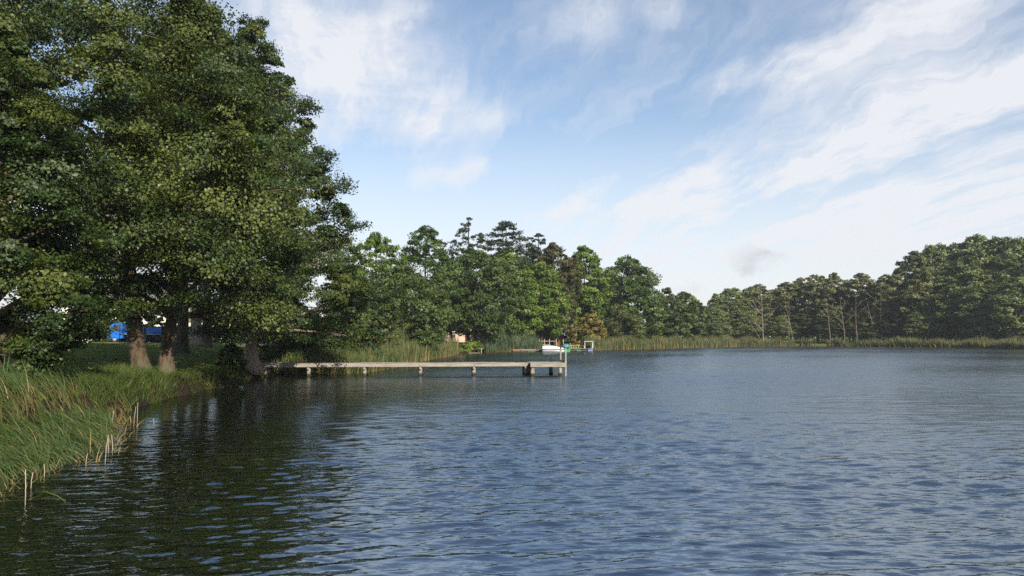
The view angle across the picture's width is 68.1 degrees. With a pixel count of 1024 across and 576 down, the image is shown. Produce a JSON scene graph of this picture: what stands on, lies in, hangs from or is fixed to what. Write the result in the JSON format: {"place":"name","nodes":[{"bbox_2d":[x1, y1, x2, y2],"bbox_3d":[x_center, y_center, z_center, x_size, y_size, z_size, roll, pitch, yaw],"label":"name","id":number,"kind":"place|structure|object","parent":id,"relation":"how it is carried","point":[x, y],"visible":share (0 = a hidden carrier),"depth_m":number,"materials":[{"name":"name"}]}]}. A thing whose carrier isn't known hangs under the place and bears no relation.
{"place":"outdoors","nodes":[
{"label":"outdoors","id":0,"kind":"place"},
{"bbox_2d":[93,342,260,344],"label":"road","id":1,"kind":"structure","parent":0,"point":[160,343],"depth_m":75.99,"materials":[{"name":"asphalt"}]},
{"bbox_2d":[107,323,161,341],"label":"flatbed truck","id":2,"kind":"object","parent":1,"relation":"on","point":[154,332],"visible":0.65,"depth_m":75.97,"materials":[{"name":"blue metal"}]},
{"bbox_2d":[0,337,909,429],"bbox_3d":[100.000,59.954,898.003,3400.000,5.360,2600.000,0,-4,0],"label":"ground","id":3,"kind":"structure","parent":0,"point":[185,390],"depth_m":31.58,"materials":[{"name":"plant"}]},
{"bbox_2d":[0,12,133,377],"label":"alder tree","id":4,"kind":"object","parent":3,"relation":"on","point":[64,283],"visible":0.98,"depth_m":21.17,"materials":[{"name":"green plant"}]},
{"bbox_2d":[0,354,136,489],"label":"reeds","id":5,"kind":"object","parent":3,"relation":"on","point":[18,386],"visible":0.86,"depth_m":17.00,"materials":[{"name":"plant"}]},
{"bbox_2d":[90,297,124,341],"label":"shrub","id":6,"kind":"object","parent":3,"relation":"on","point":[106,323],"visible":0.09,"depth_m":95.49,"materials":[{"name":"green plant"}]},
{"bbox_2d":[44,362,174,413],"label":"bank grass","id":7,"kind":"structure","parent":3,"relation":"on","point":[137,376],"depth_m":24.07,"materials":[{"name":"plant"}]},
{"bbox_2d":[2,342,244,379],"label":"lawn grass","id":8,"kind":"structure","parent":3,"relation":"on","point":[108,345],"depth_m":40.20,"materials":[{"name":"plant"}]},
{"bbox_2d":[62,276,192,340],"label":"house","id":9,"kind":"structure","parent":3,"relation":"on","point":[144,322],"depth_m":108.56,"materials":[{"name":"grey stone"}]},
{"bbox_2d":[119,330,150,341],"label":"railing","id":10,"kind":"object","parent":3,"relation":"on","point":[126,334],"visible":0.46,"depth_m":67.86,"materials":[{"name":"black metal"}]},
{"bbox_2d":[144,326,146,343],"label":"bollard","id":11,"kind":"object","parent":3,"relation":"on","point":[145,334],"visible":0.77,"depth_m":65.81,"materials":[{"name":"metal"}]},
{"bbox_2d":[142,303,167,330],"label":"shrub","id":12,"kind":"object","parent":3,"relation":"on","point":[156,321],"visible":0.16,"depth_m":95.72,"materials":[{"name":"green plant"}]},
{"bbox_2d":[0,0,335,371],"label":"alder tree","id":13,"kind":"object","parent":3,"relation":"on","point":[105,50],"visible":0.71,"depth_m":26.92,"materials":[{"name":"green plant"}]},
{"bbox_2d":[46,0,321,372],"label":"alder tree","id":14,"kind":"object","parent":3,"relation":"on","point":[258,306],"visible":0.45,"depth_m":30.27,"materials":[{"name":"green plant"}]},
{"bbox_2d":[101,326,270,343],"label":"hedge","id":15,"kind":"object","parent":3,"relation":"on","point":[158,340],"visible":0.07,"depth_m":83.09,"materials":[{"name":"green plant"}]},
{"bbox_2d":[176,93,202,344],"bbox_3d":[-24.535,-7.231,60.600,9.726,24.403,9.620,0,-4,0],"label":"alder tree","id":16,"kind":"object","parent":3,"relation":"on","point":[197,341],"depth_m":59.70,"materials":[{"name":"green plant"}]},
{"bbox_2d":[115,0,267,353],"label":"alder tree","id":17,"kind":"object","parent":3,"relation":"on","point":[181,343],"visible":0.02,"depth_m":46.59,"materials":[{"name":"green plant"}]},
{"bbox_2d":[189,281,196,343],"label":"alder tree","id":18,"kind":"object","parent":3,"relation":"on","point":[193,326],"depth_m":65.68,"materials":[{"name":"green plant"}]},
{"bbox_2d":[153,363,250,392],"bbox_3d":[-13.046,3.965,33.054,1.294,1.301,11.722,0,-4,-4],"label":"bank fringe","id":19,"kind":"object","parent":3,"relation":"on","point":[209,370],"visible":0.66,"depth_m":32.52,"materials":[{"name":"green plant"}]},
{"bbox_2d":[158,368,248,397],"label":"bank weeds","id":20,"kind":"object","parent":3,"relation":"on","point":[222,377],"visible":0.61,"depth_m":31.21,"materials":[{"name":"green plant"}]},
{"bbox_2d":[166,371,252,396],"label":"bank roots","id":21,"kind":"object","parent":3,"relation":"on","point":[208,382],"visible":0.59,"depth_m":31.40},
{"bbox_2d":[159,27,285,347],"bbox_3d":[-21.965,-7.436,55.403,10.524,24.444,11.035,0,-4,0],"label":"alder tree","id":22,"kind":"object","parent":3,"relation":"on","point":[205,342],"depth_m":54.57,"materials":[{"name":"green plant"}]},
{"bbox_2d":[213,333,249,372],"bbox_3d":[-13.534,3.267,36.655,1.678,2.201,1.668,0,-4,0],"label":"shrub","id":23,"kind":"object","parent":3,"relation":"on","point":[232,354],"visible":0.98,"depth_m":36.34,"materials":[{"name":"green plant"}]},
{"bbox_2d":[185,12,377,374],"bbox_3d":[-12.600,-5.255,41.529,9.758,19.921,10.637,4,-5,-44],"label":"alder tree","id":24,"kind":"object","parent":3,"relation":"on","point":[337,269],"visible":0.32,"depth_m":41.15,"materials":[{"name":"green plant"}]},
{"bbox_2d":[243,299,336,374],"bbox_3d":[-13.744,3.326,46.526,5.895,5.665,6.185,0,-4,0],"label":"shrub","id":25,"kind":"object","parent":3,"relation":"on","point":[279,345],"visible":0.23,"depth_m":45.29,"materials":[{"name":"green plant"}]},
{"bbox_2d":[284,293,399,361],"bbox_3d":[-12.673,3.341,55.128,8.142,6.342,8.120,1,-4,-22],"label":"shrub","id":26,"kind":"object","parent":3,"relation":"on","point":[373,335],"visible":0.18,"depth_m":54.19,"materials":[{"name":"green plant"}]},
{"bbox_2d":[353,276,400,349],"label":"broadleaf tree","id":27,"kind":"object","parent":3,"relation":"on","point":[390,307],"visible":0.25,"depth_m":67.49,"materials":[{"name":"green plant"}]},
{"bbox_2d":[344,231,410,298],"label":"chestnut tree","id":28,"kind":"object","parent":3,"relation":"on","point":[373,240],"visible":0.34,"depth_m":95.08,"materials":[{"name":"green plant"}]},
{"bbox_2d":[379,315,400,347],"bbox_3d":[-10.221,4.710,62.671,2.163,5.034,2.226,0,-4,0],"label":"shrub","id":29,"kind":"object","parent":3,"relation":"on","point":[394,336],"visible":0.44,"depth_m":62.63,"materials":[{"name":"green plant"}]},
{"bbox_2d":[356,328,461,361],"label":"bay reeds","id":30,"kind":"object","parent":3,"relation":"on","point":[415,353],"visible":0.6,"depth_m":69.39,"materials":[{"name":"plant"}]},
{"bbox_2d":[374,264,453,350],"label":"broadleaf tree","id":31,"kind":"object","parent":3,"relation":"on","point":[424,297],"visible":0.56,"depth_m":74.08,"materials":[{"name":"green plant"}]},
{"bbox_2d":[397,225,465,331],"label":"chestnut tree","id":32,"kind":"object","parent":3,"relation":"on","point":[438,270],"visible":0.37,"depth_m":102.82,"materials":[{"name":"green plant"}]},
{"bbox_2d":[427,287,451,335],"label":"willow tree","id":33,"kind":"object","parent":3,"relation":"on","point":[447,301],"visible":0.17,"depth_m":97.75,"materials":[{"name":"green plant"}]},
{"bbox_2d":[436,275,478,340],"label":"broadleaf tree","id":34,"kind":"object","parent":3,"relation":"on","point":[464,296],"visible":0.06,"depth_m":113.59,"materials":[{"name":"green plant"}]},
{"bbox_2d":[434,306,483,341],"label":"house","id":35,"kind":"structure","parent":3,"relation":"on","point":[462,338],"depth_m":160.65,"materials":[{"name":"paint"}]},
{"bbox_2d":[458,338,482,350],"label":"shrub","id":36,"kind":"object","parent":3,"relation":"on","point":[473,344],"visible":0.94,"depth_m":109.54,"materials":[{"name":"green plant"}]},
{"bbox_2d":[439,217,504,344],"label":"conifer tree","id":37,"kind":"object","parent":3,"relation":"on","point":[465,229],"visible":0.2,"depth_m":125.97,"materials":[{"name":"green plant"}]},
{"bbox_2d":[430,246,531,350],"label":"broadleaf tree","id":38,"kind":"object","parent":3,"relation":"on","point":[496,280],"visible":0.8,"depth_m":110.06,"materials":[{"name":"green plant"}]},
{"bbox_2d":[480,220,534,294],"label":"pine tree","id":39,"kind":"object","parent":3,"relation":"on","point":[519,248],"visible":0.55,"depth_m":131.60,"materials":[{"name":"green plant"}]},
{"bbox_2d":[477,247,543,338],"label":"chestnut tree","id":40,"kind":"object","parent":3,"relation":"on","point":[523,275],"visible":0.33,"depth_m":127.13,"materials":[{"name":"green plant"}]},
{"bbox_2d":[512,304,535,340],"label":"chestnut tree","id":41,"kind":"object","parent":3,"relation":"on","point":[532,324],"visible":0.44,"depth_m":127.86,"materials":[{"name":"green plant"}]},
{"bbox_2d":[524,233,545,340],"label":"pine tree","id":42,"kind":"object","parent":3,"relation":"on","point":[538,235],"visible":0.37,"depth_m":141.61,"materials":[{"name":"green plant"}]},
{"bbox_2d":[526,331,548,342],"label":"shrub","id":43,"kind":"object","parent":3,"relation":"on","point":[546,338],"visible":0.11,"depth_m":155.15,"materials":[{"name":"green plant"}]},
{"bbox_2d":[518,246,558,338],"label":"conifer tree","id":44,"kind":"object","parent":3,"relation":"on","point":[535,248],"visible":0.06,"depth_m":139.85,"materials":[{"name":"green plant"}]},
{"bbox_2d":[517,261,581,345],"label":"chestnut tree","id":45,"kind":"object","parent":3,"relation":"on","point":[547,276],"visible":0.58,"depth_m":131.39,"materials":[{"name":"green plant"}]},
{"bbox_2d":[549,331,561,344],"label":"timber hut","id":46,"kind":"object","parent":3,"relation":"on","point":[558,340],"visible":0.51,"depth_m":138.86,"materials":[{"name":"wood"}]},
{"bbox_2d":[529,242,582,345],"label":"broadleaf tree","id":47,"kind":"object","parent":3,"relation":"on","point":[553,251],"visible":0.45,"depth_m":136.37,"materials":[{"name":"green plant"}]},
{"bbox_2d":[545,330,576,343],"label":"shrub","id":48,"kind":"object","parent":3,"relation":"on","point":[563,336],"visible":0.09,"depth_m":154.95,"materials":[{"name":"green plant"}]},
{"bbox_2d":[559,245,612,344],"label":"chestnut tree","id":49,"kind":"object","parent":3,"relation":"on","point":[597,285],"visible":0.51,"depth_m":143.29,"materials":[{"name":"green plant"}]},
{"bbox_2d":[565,310,606,346],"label":"shrub","id":50,"kind":"object","parent":3,"relation":"on","point":[596,324],"visible":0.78,"depth_m":135.24,"materials":[{"name":"yellow plant"}]},
{"bbox_2d":[574,285,629,335],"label":"broadleaf tree","id":51,"kind":"object","parent":3,"relation":"on","point":[582,311],"visible":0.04,"depth_m":154.80,"materials":[{"name":"green plant"}]},
{"bbox_2d":[594,304,649,342],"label":"willow shrub","id":52,"kind":"object","parent":3,"relation":"on","point":[635,320],"visible":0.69,"depth_m":140.32,"materials":[{"name":"green plant"}]},
{"bbox_2d":[593,254,671,339],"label":"chestnut tree","id":53,"kind":"object","parent":3,"relation":"on","point":[637,290],"visible":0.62,"depth_m":147.75,"materials":[{"name":"green plant"}]},
{"bbox_2d":[653,287,678,327],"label":"broadleaf tree","id":54,"kind":"object","parent":3,"relation":"on","point":[670,299],"visible":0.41,"depth_m":163.05,"materials":[{"name":"green plant"}]},
{"bbox_2d":[645,307,690,340],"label":"broadleaf tree","id":55,"kind":"object","parent":3,"relation":"on","point":[675,324],"visible":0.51,"depth_m":158.35,"materials":[{"name":"green plant"}]},
{"bbox_2d":[668,326,695,340],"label":"shrub","id":56,"kind":"object","parent":3,"relation":"on","point":[689,335],"visible":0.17,"depth_m":158.83,"materials":[{"name":"green plant"}]},
{"bbox_2d":[669,291,707,338],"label":"broadleaf tree","id":57,"kind":"object","parent":3,"relation":"on","point":[689,310],"visible":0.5,"depth_m":166.06,"materials":[{"name":"green plant"}]},
{"bbox_2d":[700,315,733,338],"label":"alder tree","id":58,"kind":"object","parent":3,"relation":"on","point":[713,328],"visible":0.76,"depth_m":183.28,"materials":[{"name":"green plant"}]},
{"bbox_2d":[704,293,730,334],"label":"alder tree","id":59,"kind":"object","parent":3,"relation":"on","point":[718,301],"visible":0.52,"depth_m":195.40,"materials":[{"name":"green plant"}]},
{"bbox_2d":[711,287,758,336],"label":"alder tree","id":60,"kind":"object","parent":3,"relation":"on","point":[735,305],"visible":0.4,"depth_m":197.47,"materials":[{"name":"green plant"}]},
{"bbox_2d":[728,310,765,339],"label":"alder tree","id":61,"kind":"object","parent":3,"relation":"on","point":[744,322],"visible":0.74,"depth_m":191.60,"materials":[{"name":"green plant"}]},
{"bbox_2d":[735,288,766,338],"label":"alder tree","id":62,"kind":"object","parent":3,"relation":"on","point":[744,289],"visible":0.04,"depth_m":207.16,"materials":[{"name":"green plant"}]},
{"bbox_2d":[742,284,777,338],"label":"alder tree","id":63,"kind":"object","parent":3,"relation":"on","point":[756,291],"visible":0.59,"depth_m":198.41,"materials":[{"name":"plant"}]},
{"bbox_2d":[749,295,778,341],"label":"dead tree","id":64,"kind":"object","parent":3,"relation":"on","point":[762,316],"visible":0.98,"depth_m":186.72,"materials":[{"name":"brown wood"}]},
{"bbox_2d":[760,292,787,331],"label":"alder tree","id":65,"kind":"object","parent":3,"relation":"on","point":[772,312],"visible":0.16,"depth_m":203.04,"materials":[{"name":"green plant"}]},
{"bbox_2d":[765,315,796,341],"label":"alder tree","id":66,"kind":"object","parent":3,"relation":"on","point":[781,332],"visible":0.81,"depth_m":191.61,"materials":[{"name":"green plant"}]},
{"bbox_2d":[768,281,803,340],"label":"alder tree","id":67,"kind":"object","parent":3,"relation":"on","point":[784,296],"visible":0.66,"depth_m":198.38,"materials":[{"name":"plant"}]},
{"bbox_2d":[784,312,813,341],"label":"alder tree","id":68,"kind":"object","parent":3,"relation":"on","point":[799,325],"visible":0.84,"depth_m":193.19,"materials":[{"name":"green plant"}]},
{"bbox_2d":[780,277,820,340],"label":"alder tree","id":69,"kind":"object","parent":3,"relation":"on","point":[799,280],"visible":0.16,"depth_m":202.53,"materials":[{"name":"plant"}]},
{"bbox_2d":[795,274,839,342],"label":"alder tree","id":70,"kind":"object","parent":3,"relation":"on","point":[805,290],"visible":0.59,"depth_m":193.48,"materials":[{"name":"plant"}]},
{"bbox_2d":[811,315,845,341],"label":"alder tree","id":71,"kind":"object","parent":3,"relation":"on","point":[822,329],"visible":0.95,"depth_m":186.39,"materials":[{"name":"green plant"}]},
{"bbox_2d":[809,272,859,341],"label":"alder tree","id":72,"kind":"object","parent":3,"relation":"on","point":[834,276],"visible":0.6,"depth_m":189.99,"materials":[{"name":"plant"}]},
{"bbox_2d":[761,298,908,340],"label":"wood","id":73,"kind":"object","parent":3,"relation":"on","point":[815,338],"depth_m":219.60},
{"bbox_2d":[834,300,851,342],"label":"dead tree","id":74,"kind":"object","parent":3,"relation":"on","point":[844,322],"visible":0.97,"depth_m":181.85,"materials":[{"name":"brown wood"}]},
{"bbox_2d":[836,279,863,342],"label":"alder tree","id":75,"kind":"object","parent":3,"relation":"on","point":[847,281],"visible":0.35,"depth_m":190.42,"materials":[{"name":"plant"}]},
{"bbox_2d":[835,309,868,342],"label":"alder tree","id":76,"kind":"object","parent":3,"relation":"on","point":[848,315],"visible":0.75,"depth_m":184.05,"materials":[{"name":"green plant"}]},
{"bbox_2d":[839,273,871,340],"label":"alder tree","id":77,"kind":"object","parent":3,"relation":"on","point":[861,278],"visible":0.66,"depth_m":185.93,"materials":[{"name":"plant"}]},
{"bbox_2d":[849,279,881,331],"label":"alder tree","id":78,"kind":"object","parent":3,"relation":"on","point":[870,282],"visible":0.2,"depth_m":185.44,"materials":[{"name":"plant"}]},
{"bbox_2d":[852,315,885,341],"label":"alder tree","id":79,"kind":"object","parent":3,"relation":"on","point":[862,330],"visible":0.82,"depth_m":179.35,"materials":[{"name":"green plant"}]},
{"bbox_2d":[868,274,906,342],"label":"alder tree","id":80,"kind":"object","parent":3,"relation":"on","point":[877,288],"visible":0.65,"depth_m":178.39,"materials":[{"name":"plant"}]},
{"bbox_2d":[876,307,907,338],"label":"alder tree","id":81,"kind":"object","parent":3,"relation":"on","point":[886,321],"visible":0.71,"depth_m":175.27,"materials":[{"name":"green plant"}]},
{"bbox_2d":[875,266,916,337],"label":"alder tree","id":82,"kind":"object","parent":3,"relation":"on","point":[898,274],"visible":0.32,"depth_m":178.31,"materials":[{"name":"plant"}]},
{"bbox_2d":[889,250,925,307],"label":"alder tree","id":83,"kind":"object","parent":3,"relation":"on","point":[915,257],"visible":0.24,"depth_m":178.80,"materials":[{"name":"green plant"}]},
{"bbox_2d":[899,303,940,342],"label":"alder tree","id":84,"kind":"object","parent":3,"relation":"on","point":[912,332],"visible":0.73,"depth_m":169.01,"materials":[{"name":"green plant"}]},
{"bbox_2d":[899,266,949,338],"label":"alder tree","id":85,"kind":"object","parent":3,"relation":"on","point":[927,273],"visible":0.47,"depth_m":171.31,"materials":[{"name":"plant"}]},
{"bbox_2d":[902,242,955,338],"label":"alder tree","id":86,"kind":"object","parent":3,"relation":"on","point":[931,253],"visible":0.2,"depth_m":176.72,"materials":[{"name":"green plant"}]},
{"bbox_2d":[912,276,978,342],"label":"alder tree","id":87,"kind":"object","parent":3,"relation":"on","point":[949,319],"visible":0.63,"depth_m":166.78,"materials":[{"name":"green plant"}]},
{"bbox_2d":[926,242,975,284],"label":"alder tree","id":88,"kind":"object","parent":3,"relation":"on","point":[953,246],"visible":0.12,"depth_m":174.91,"materials":[{"name":"green plant"}]},
{"bbox_2d":[941,233,1004,308],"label":"alder tree","id":89,"kind":"object","parent":3,"relation":"on","point":[972,244],"visible":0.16,"depth_m":171.53,"materials":[{"name":"green plant"}]},
{"bbox_2d":[935,265,1012,341],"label":"alder tree","id":90,"kind":"object","parent":3,"relation":"on","point":[977,294],"visible":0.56,"depth_m":162.07,"materials":[{"name":"green plant"}]},
{"bbox_2d":[964,236,1023,301],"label":"alder tree","id":91,"kind":"object","parent":3,"relation":"on","point":[995,244],"visible":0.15,"depth_m":166.74,"materials":[{"name":"green plant"}]},
{"bbox_2d":[964,290,1023,340],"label":"alder tree","id":92,"kind":"object","parent":3,"relation":"on","point":[990,333],"visible":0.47,"depth_m":156.64,"materials":[{"name":"green plant"}]},
{"bbox_2d":[975,276,1023,341],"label":"alder tree","id":93,"kind":"object","parent":3,"relation":"on","point":[999,301],"visible":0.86,"depth_m":151.91,"materials":[{"name":"green plant"}]},
{"bbox_2d":[987,237,1023,319],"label":"alder tree","id":94,"kind":"object","parent":3,"relation":"on","point":[1012,252],"visible":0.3,"depth_m":161.82,"materials":[{"name":"green plant"}]},
{"bbox_2d":[0,346,1023,575],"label":"lake water","id":95,"kind":"structure","parent":0,"point":[789,461],"depth_m":12.14,"materials":[{"name":"blue liquid"}]},
{"bbox_2d":[25,469,25,504],"bbox_3d":[-6.433,2.777,10.007,0.030,0.752,0.010,0,-4,0],"label":"reed stalk","id":96,"kind":"object","parent":95,"relation":"in","point":[25,486],"visible":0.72,"depth_m":10.01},
{"bbox_2d":[34,491,65,506],"bbox_3d":[-6.287,2.754,10.133,1.336,0.236,0.228,-3,-5,42],"label":"bent reed blade","id":97,"kind":"object","parent":95,"relation":"on","point":[51,494],"visible":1,"depth_m":9.74,"materials":[{"name":"green plant"}]},
{"bbox_2d":[0,401,142,504],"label":"dead reed straw","id":98,"kind":"object","parent":95,"relation":"in","point":[119,437],"visible":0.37,"depth_m":14.24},
{"bbox_2d":[258,342,403,376],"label":"jetty reeds","id":99,"kind":"object","parent":95,"relation":"in","point":[350,357],"visible":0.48,"depth_m":45.57,"materials":[{"name":"plant"}]},
{"bbox_2d":[262,346,566,376],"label":"wooden jetty","id":100,"kind":"object","parent":95,"relation":"in","point":[528,368],"visible":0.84,"depth_m":42.94,"materials":[{"name":"wood"}]},
{"bbox_2d":[478,332,542,351],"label":"reeds","id":101,"kind":"object","parent":95,"relation":"in","point":[517,342],"visible":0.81,"depth_m":114.65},
{"bbox_2d":[520,348,541,351],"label":"pontoon","id":102,"kind":"object","parent":95,"relation":"on","point":[533,350],"visible":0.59,"depth_m":112.23,"materials":[{"name":"black metal"}]},
{"bbox_2d":[542,345,563,351],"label":"boat","id":103,"kind":"object","parent":95,"relation":"on","point":[546,348],"visible":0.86,"depth_m":110.80,"materials":[{"name":"white paint"}]},
{"bbox_2d":[569,341,593,351],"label":"landing jetty","id":104,"kind":"object","parent":95,"relation":"on","point":[578,349],"visible":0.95,"depth_m":112.45,"materials":[{"name":"wood"}]},
{"bbox_2d":[584,331,738,349],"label":"reeds","id":105,"kind":"object","parent":95,"relation":"in","point":[613,343],"visible":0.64,"depth_m":144.53,"materials":[{"name":"plant"}]},
{"bbox_2d":[735,334,1023,348],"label":"reeds","id":106,"kind":"object","parent":95,"relation":"in","point":[1009,343],"visible":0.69,"depth_m":160.09,"materials":[{"name":"plant"}]},
{"bbox_2d":[0,0,1023,336],"label":"sky","id":107,"kind":"structure","parent":0,"point":[716,145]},
{"bbox_2d":[828,347,882,347],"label":"lily pads","id":108,"kind":"object","parent":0,"point":[857,347],"visible":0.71,"depth_m":155.15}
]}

